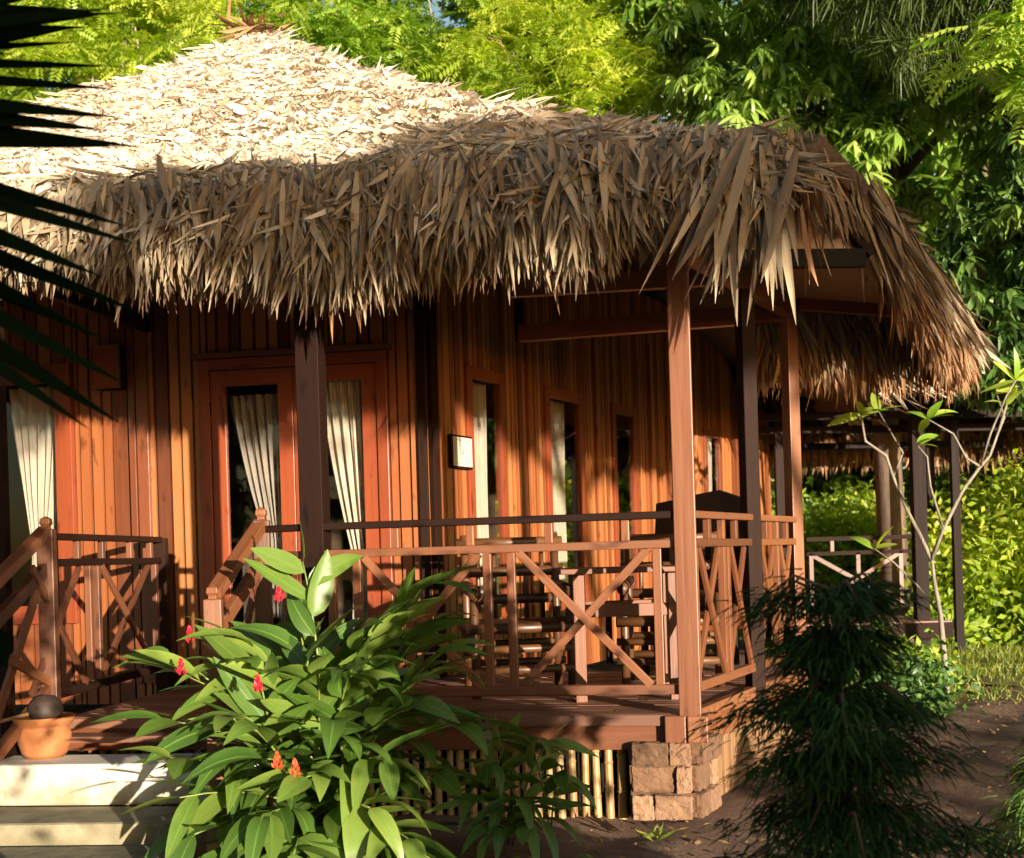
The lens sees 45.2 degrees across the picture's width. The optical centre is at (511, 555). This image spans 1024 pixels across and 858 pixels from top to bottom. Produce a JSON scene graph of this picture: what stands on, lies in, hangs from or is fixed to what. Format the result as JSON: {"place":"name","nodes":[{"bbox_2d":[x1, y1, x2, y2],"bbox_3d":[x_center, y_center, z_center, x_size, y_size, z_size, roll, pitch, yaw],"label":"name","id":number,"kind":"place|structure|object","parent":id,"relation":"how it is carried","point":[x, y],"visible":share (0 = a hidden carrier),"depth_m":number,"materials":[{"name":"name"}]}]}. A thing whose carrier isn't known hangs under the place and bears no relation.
{"place":"outdoors","nodes":[
{"label":"outdoors","id":0,"kind":"place"},
{"bbox_2d":[0,846,164,857],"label":"paving","id":1,"kind":"structure","parent":0,"point":[84,852],"depth_m":5.61,"materials":[{"name":"beige concrete"}]},
{"bbox_2d":[17,0,998,500],"label":"sky","id":2,"kind":"structure","parent":0,"point":[433,8],"materials":[{"name":"white"}]},
{"bbox_2d":[0,638,1023,857],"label":"ground","id":3,"kind":"structure","parent":0,"point":[615,833],"depth_m":6.33,"materials":[{"name":"brown soil"}]},
{"bbox_2d":[0,0,146,429],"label":"palm","id":4,"kind":"object","parent":3,"relation":"on","point":[19,22],"visible":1,"depth_m":3.02,"materials":[{"name":"green plant"}]},
{"bbox_2d":[2,31,173,98],"bbox_3d":[-9.318,-4.803,25.713,6.814,12.856,5.145,-2,0,0],"label":"forest tree","id":5,"kind":"object","parent":3,"relation":"on","point":[74,71],"depth_m":24.90,"materials":[{"name":"green plant"}]},
{"bbox_2d":[0,806,239,857],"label":"landing slab","id":6,"kind":"structure","parent":3,"relation":"on","point":[59,826],"depth_m":5.80,"materials":[{"name":"beige concrete"}]},
{"bbox_2d":[0,753,267,805],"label":"concrete step","id":7,"kind":"object","parent":6,"relation":"on","point":[100,779],"visible":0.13,"depth_m":6.21,"materials":[{"name":"white concrete"}]},
{"bbox_2d":[12,712,75,759],"bbox_3d":[-2.472,0.957,6.500,0.320,0.216,0.320,-2,0,0],"label":"flower pot","id":8,"kind":"object","parent":7,"relation":"on","point":[40,739],"visible":0.91,"depth_m":6.39,"materials":[{"name":"ceramic"}]},
{"bbox_2d":[0,694,63,722],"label":"ladle","id":9,"kind":"object","parent":8,"relation":"on","point":[45,706],"visible":0.91,"depth_m":6.44,"materials":[{"name":"brown wood"}]},
{"bbox_2d":[0,0,320,102],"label":"acacia tree","id":10,"kind":"object","parent":3,"relation":"on","point":[98,39],"visible":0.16,"depth_m":15.40,"materials":[{"name":"green plant"}]},
{"bbox_2d":[158,823,195,857],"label":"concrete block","id":11,"kind":"structure","parent":3,"relation":"on","point":[162,828],"depth_m":5.53,"materials":[{"name":"grey concrete"}]},
{"bbox_2d":[206,826,219,852],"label":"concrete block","id":12,"kind":"structure","parent":3,"relation":"on","point":[211,834],"depth_m":5.56,"materials":[{"name":"grey concrete"}]},
{"bbox_2d":[63,0,366,89],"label":"forest tree","id":13,"kind":"object","parent":3,"relation":"on","point":[224,29],"depth_m":23.16,"materials":[{"name":"green plant"}]},
{"bbox_2d":[91,519,505,857],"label":"red ginger","id":14,"kind":"object","parent":3,"relation":"on","point":[336,709],"visible":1,"depth_m":5.35,"materials":[{"name":"green plant"}]},
{"bbox_2d":[216,0,554,83],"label":"acacia tree","id":15,"kind":"object","parent":3,"relation":"on","point":[383,25],"visible":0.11,"depth_m":16.42,"materials":[{"name":"green plant"}]},
{"bbox_2d":[410,710,598,857],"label":"ginger shrub","id":16,"kind":"object","parent":3,"relation":"on","point":[518,821],"visible":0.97,"depth_m":5.39,"materials":[{"name":"green plant"}]},
{"bbox_2d":[0,0,1008,820],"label":"bungalow","id":17,"kind":"object","parent":3,"relation":"on","point":[300,222],"visible":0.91,"depth_m":7.27,"materials":[{"name":"thatch"},{"name":"wood"}]},
{"bbox_2d":[9,386,56,605],"bbox_3d":[-3.420,-0.363,8.909,0.433,1.710,0.099,-2,0,12],"label":"curtain","id":18,"kind":"object","parent":17,"relation":"hanging from","point":[33,424],"visible":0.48,"depth_m":8.91,"materials":[{"name":"fabric"}]},
{"bbox_2d":[6,363,80,624],"bbox_3d":[-3.458,-0.431,8.820,0.720,1.850,0.064,-2,0,13],"label":"door","id":19,"kind":"structure","parent":17,"relation":"in","point":[65,442],"depth_m":8.73,"materials":[{"name":"brown wood"}]},
{"bbox_2d":[89,344,127,390],"bbox_3d":[-2.820,-1.311,8.606,0.220,0.300,0.148,-2,0,13],"label":"wall cabinet","id":20,"kind":"object","parent":17,"relation":"attached to","point":[111,359],"depth_m":8.55,"materials":[{"name":"paint"}]},
{"bbox_2d":[210,367,298,672],"bbox_3d":[-1.780,-0.214,8.511,0.601,2.145,0.052,-2,0,8],"label":"door","id":21,"kind":"structure","parent":17,"relation":"in","point":[281,377],"depth_m":8.51,"materials":[{"name":"brown wood"}]},
{"bbox_2d":[229,394,283,617],"bbox_3d":[-1.768,-0.342,8.622,0.410,1.570,0.096,-2,0,6],"label":"curtain","id":22,"kind":"object","parent":17,"relation":"hanging from","point":[256,420],"visible":0.57,"depth_m":8.61,"materials":[{"name":"grey fabric"}]},
{"bbox_2d":[292,363,382,649],"bbox_3d":[-1.181,-0.232,8.429,0.602,2.145,0.052,-2,0,9],"label":"door","id":23,"kind":"structure","parent":17,"relation":"in","point":[365,372],"depth_m":8.38,"materials":[{"name":"brown wood"}]},
{"bbox_2d":[326,380,367,630],"bbox_3d":[-1.146,-0.356,8.510,0.396,1.860,0.099,-2,0,9],"label":"curtain","id":24,"kind":"object","parent":17,"relation":"hanging from","point":[344,424],"visible":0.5,"depth_m":8.50,"materials":[{"name":"fabric"}]},
{"bbox_2d":[413,283,432,322],"bbox_3d":[-0.599,-1.782,8.180,0.124,0.441,0.124,-2,0,0],"label":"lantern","id":25,"kind":"object","parent":17,"relation":"hanging from","point":[422,312],"visible":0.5,"depth_m":8.13,"materials":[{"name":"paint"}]},
{"bbox_2d":[448,434,472,469],"bbox_3d":[-0.361,-0.730,8.692,0.040,0.236,0.300,-2,0,27],"label":"sign","id":26,"kind":"object","parent":17,"relation":"attached to","point":[459,451],"visible":1,"depth_m":8.65,"materials":[{"name":"white wood"}]},
{"bbox_2d":[473,383,488,606],"bbox_3d":[-0.247,-0.238,9.107,0.098,2.070,0.231,-2,0,25],"label":"curtain","id":27,"kind":"object","parent":17,"relation":"hanging from","point":[479,413],"visible":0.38,"depth_m":9.11,"materials":[{"name":"fabric"}]},
{"bbox_2d":[464,364,509,618],"bbox_3d":[-0.191,-0.455,9.105,0.064,1.840,0.609,-2,0,27],"label":"window","id":28,"kind":"structure","parent":17,"relation":"in","point":[471,373],"depth_m":9.29,"materials":[{"name":"brown wood"}]},
{"bbox_2d":[456,533,574,698],"bbox_3d":[0.032,0.343,7.340,0.660,0.953,0.704,-2,0,-7],"label":"bamboo armchair","id":29,"kind":"object","parent":17,"relation":"on","point":[557,624],"visible":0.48,"depth_m":7.57,"materials":[{"name":"wood"}]},
{"bbox_2d":[550,400,567,582],"bbox_3d":[0.377,-0.256,10.355,0.098,2.070,0.302,-2,0,25],"label":"curtain","id":30,"kind":"object","parent":17,"relation":"hanging from","point":[558,447],"visible":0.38,"depth_m":10.36,"materials":[{"name":"fabric"}]},
{"bbox_2d":[543,385,588,610],"bbox_3d":[0.447,-0.474,10.380,0.064,1.840,0.784,-2,0,27],"label":"window","id":31,"kind":"structure","parent":17,"relation":"in","point":[549,392],"depth_m":10.64,"materials":[{"name":"brown wood"}]},
{"bbox_2d":[556,565,678,702],"bbox_3d":[0.633,0.434,7.020,0.720,0.735,0.692,-2,0,0],"label":"table","id":32,"kind":"object","parent":17,"relation":"on","point":[622,608],"visible":0.62,"depth_m":6.74,"materials":[{"name":"brown wood"}]},
{"bbox_2d":[610,403,639,599],"bbox_3d":[1.063,-0.492,11.613,0.064,1.840,0.620,-2,0,27],"label":"window","id":33,"kind":"structure","parent":17,"relation":"in","point":[618,409],"depth_m":11.80,"materials":[{"name":"brown wood"}]},
{"bbox_2d":[605,500,674,663],"bbox_3d":[1.020,0.190,8.970,0.559,1.200,0.500,-2,0,-30],"label":"back chair","id":34,"kind":"object","parent":17,"relation":"on","point":[664,525],"visible":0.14,"depth_m":9.16,"materials":[{"name":"brown wood"}]},
{"bbox_2d":[665,417,671,500],"bbox_3d":[1.732,-0.512,12.952,0.064,1.840,0.614,-2,0,27],"label":"window","id":35,"kind":"structure","parent":17,"relation":"in","point":[667,419],"depth_m":12.68,"materials":[{"name":"brown wood"}]},
{"bbox_2d":[616,528,724,686],"bbox_3d":[0.988,0.314,7.590,0.660,0.953,0.704,-2,0,9],"label":"bamboo armchair","id":36,"kind":"object","parent":17,"relation":"on","point":[628,640],"visible":0.31,"depth_m":7.45,"materials":[{"name":"wood"}]},
{"bbox_2d":[641,490,742,673],"bbox_3d":[1.199,0.174,8.171,0.559,1.220,0.500,-2,0,-33],"label":"back chair","id":37,"kind":"object","parent":17,"relation":"on","point":[718,501],"visible":0.09,"depth_m":8.23,"materials":[{"name":"brown wood"}]},
{"bbox_2d":[707,438,711,491],"bbox_3d":[2.245,-0.312,14.094,0.098,2.070,0.262,-2,0,25],"label":"curtain","id":38,"kind":"object","parent":17,"relation":"hanging from","point":[710,461],"visible":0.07,"depth_m":14.17,"materials":[{"name":"fabric"}]},
{"bbox_2d":[702,427,722,492],"bbox_3d":[2.306,-0.529,14.101,0.064,1.840,0.653,-2,0,27],"label":"window","id":39,"kind":"structure","parent":17,"relation":"in","point":[707,432],"depth_m":14.27,"materials":[{"name":"brown wood"}]},
{"bbox_2d":[440,0,607,104],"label":"forest tree","id":40,"kind":"object","parent":3,"relation":"on","point":[450,7],"depth_m":24.41,"materials":[{"name":"green plant"}]},
{"bbox_2d":[391,0,686,567],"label":"acacia tree","id":41,"kind":"object","parent":3,"relation":"on","point":[576,49],"visible":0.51,"depth_m":14.65,"materials":[{"name":"green plant"}]},
{"bbox_2d":[412,0,767,128],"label":"forest tree","id":42,"kind":"object","parent":3,"relation":"on","point":[442,4],"visible":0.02,"depth_m":20.61,"materials":[{"name":"green plant"}]},
{"bbox_2d":[635,822,675,840],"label":"weed","id":43,"kind":"object","parent":3,"relation":"on","point":[659,831],"visible":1,"depth_m":5.69,"materials":[{"name":"green plant"}]},
{"bbox_2d":[450,691,1023,857],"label":"fallen leaves","id":44,"kind":"object","parent":3,"relation":"on","point":[601,839],"visible":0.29,"depth_m":5.90,"materials":[{"name":"brown plant"}]},
{"bbox_2d":[474,698,1018,857],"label":"pebbles","id":45,"kind":"object","parent":3,"relation":"on","point":[696,841],"visible":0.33,"depth_m":6.66,"materials":[{"name":"stone"}]},
{"bbox_2d":[670,557,1023,857],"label":"feathery shrub","id":46,"kind":"object","parent":3,"relation":"on","point":[827,770],"visible":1,"depth_m":3.48,"materials":[{"name":"green plant"}]},
{"bbox_2d":[808,619,983,703],"bbox_3d":[3.284,1.112,10.916,1.635,1.167,1.511,-2,0,31],"label":"plant","id":47,"kind":"object","parent":3,"relation":"on","point":[934,650],"visible":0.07,"depth_m":10.81,"materials":[{"name":"green plant"}]},
{"bbox_2d":[825,627,998,721],"bbox_3d":[2.883,1.086,9.576,1.683,1.087,1.280,-2,0,0],"label":"plant","id":48,"kind":"object","parent":3,"relation":"on","point":[923,675],"visible":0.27,"depth_m":9.53,"materials":[{"name":"green plant"}]},
{"bbox_2d":[828,348,1023,702],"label":"frangipani","id":49,"kind":"object","parent":3,"relation":"on","point":[1004,386],"visible":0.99,"depth_m":10.15,"materials":[{"name":"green plant"}]},
{"bbox_2d":[909,0,1023,144],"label":"acacia tree","id":50,"kind":"object","parent":3,"relation":"on","point":[1010,53],"visible":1,"depth_m":9.04,"materials":[{"name":"green plant"}]},
{"bbox_2d":[936,737,1023,856],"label":"feathery shrub","id":51,"kind":"object","parent":3,"relation":"on","point":[1016,807],"visible":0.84,"depth_m":5.28,"materials":[{"name":"green plant"}]},
{"bbox_2d":[578,852,607,857],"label":"weed","id":52,"kind":"object","parent":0,"point":[589,856],"visible":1,"depth_m":5.36,"materials":[{"name":"green plant"}]},
{"bbox_2d":[739,631,1023,703],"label":"lawn","id":53,"kind":"structure","parent":0,"point":[996,680],"depth_m":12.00,"materials":[{"name":"green plant"}]},
{"bbox_2d":[606,0,915,548],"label":"forest tree","id":54,"kind":"object","parent":53,"relation":"on","point":[777,117],"visible":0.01,"depth_m":21.69,"materials":[{"name":"green plant"}]},
{"bbox_2d":[609,0,992,644],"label":"mango tree","id":55,"kind":"object","parent":53,"relation":"on","point":[877,138],"visible":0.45,"depth_m":14.08,"materials":[{"name":"green plant"}]},
{"bbox_2d":[739,502,864,632],"bbox_3d":[3.994,0.285,19.316,3.481,3.007,2.590,-2,0,0],"label":"garden bush","id":56,"kind":"object","parent":53,"relation":"on","point":[820,546],"visible":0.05,"depth_m":18.99,"materials":[{"name":"green plant"}]},
{"bbox_2d":[771,479,862,550],"bbox_3d":[4.534,0.422,21.988,3.547,3.923,2.944,-2,0,29],"label":"garden bush","id":57,"kind":"object","parent":53,"relation":"on","point":[808,502],"visible":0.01,"depth_m":21.41,"materials":[{"name":"green plant"}]},
{"bbox_2d":[802,470,910,544],"bbox_3d":[5.915,0.319,22.060,3.377,4.194,2.998,-2,0,0],"label":"garden bush","id":58,"kind":"object","parent":53,"relation":"on","point":[828,488],"visible":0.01,"depth_m":21.84,"materials":[{"name":"green plant"}]},
{"bbox_2d":[802,473,912,609],"bbox_3d":[5.462,0.185,19.666,3.660,2.955,2.374,-2,0,0],"label":"garden bush","id":59,"kind":"object","parent":53,"relation":"on","point":[845,509],"visible":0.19,"depth_m":19.30,"materials":[{"name":"green plant"}]},
{"bbox_2d":[782,34,954,508],"bbox_3d":[5.737,-4.640,23.445,6.305,11.629,5.290,-2,0,0],"label":"forest tree","id":60,"kind":"object","parent":53,"relation":"on","point":[819,479],"depth_m":23.48,"materials":[{"name":"green plant"}]},
{"bbox_2d":[733,316,1023,653],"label":"porch","id":61,"kind":"object","parent":53,"relation":"on","point":[969,429],"visible":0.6,"depth_m":14.94,"materials":[{"name":"brown wood"}]},
{"bbox_2d":[752,0,1023,105],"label":"weeping tree","id":62,"kind":"object","parent":53,"relation":"on","point":[894,16],"visible":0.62,"depth_m":12.24,"materials":[{"name":"green plant"}]},
{"bbox_2d":[855,472,964,524],"bbox_3d":[6.924,-0.096,21.783,3.197,4.092,3.579,-2,0,42],"label":"garden bush","id":63,"kind":"object","parent":53,"relation":"on","point":[906,491],"depth_m":21.54,"materials":[{"name":"green plant"}]},
{"bbox_2d":[851,170,972,487],"bbox_3d":[8.316,-5.236,25.823,6.122,12.664,4.857,-2,0,0],"label":"forest tree","id":64,"kind":"object","parent":53,"relation":"on","point":[941,225],"depth_m":25.85,"materials":[{"name":"green plant"}]},
{"bbox_2d":[867,448,1023,648],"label":"hedge bush","id":65,"kind":"object","parent":53,"relation":"on","point":[992,523],"visible":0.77,"depth_m":15.12,"materials":[{"name":"green plant"}]},
{"bbox_2d":[901,75,1023,525],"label":"forest tree","id":66,"kind":"object","parent":53,"relation":"on","point":[928,166],"visible":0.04,"depth_m":19.91,"materials":[{"name":"green plant"}]},
{"bbox_2d":[922,56,1023,421],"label":"mango tree","id":67,"kind":"object","parent":53,"relation":"on","point":[993,226],"visible":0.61,"depth_m":13.10,"materials":[{"name":"green plant"}]},
{"bbox_2d":[939,465,1021,603],"bbox_3d":[7.670,0.132,18.502,3.532,3.079,2.453,-2,0,0],"label":"garden bush","id":68,"kind":"object","parent":53,"relation":"on","point":[993,475],"visible":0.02,"depth_m":18.79,"materials":[{"name":"green plant"}]},
{"bbox_2d":[935,466,1023,583],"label":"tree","id":69,"kind":"object","parent":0,"point":[946,467],"visible":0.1,"depth_m":16.88,"materials":[{"name":"plant"}]},
{"bbox_2d":[1015,442,1023,480],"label":"forest tree","id":70,"kind":"object","parent":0,"point":[1020,462],"visible":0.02,"depth_m":19.42,"materials":[{"name":"green plant"}]}
]}

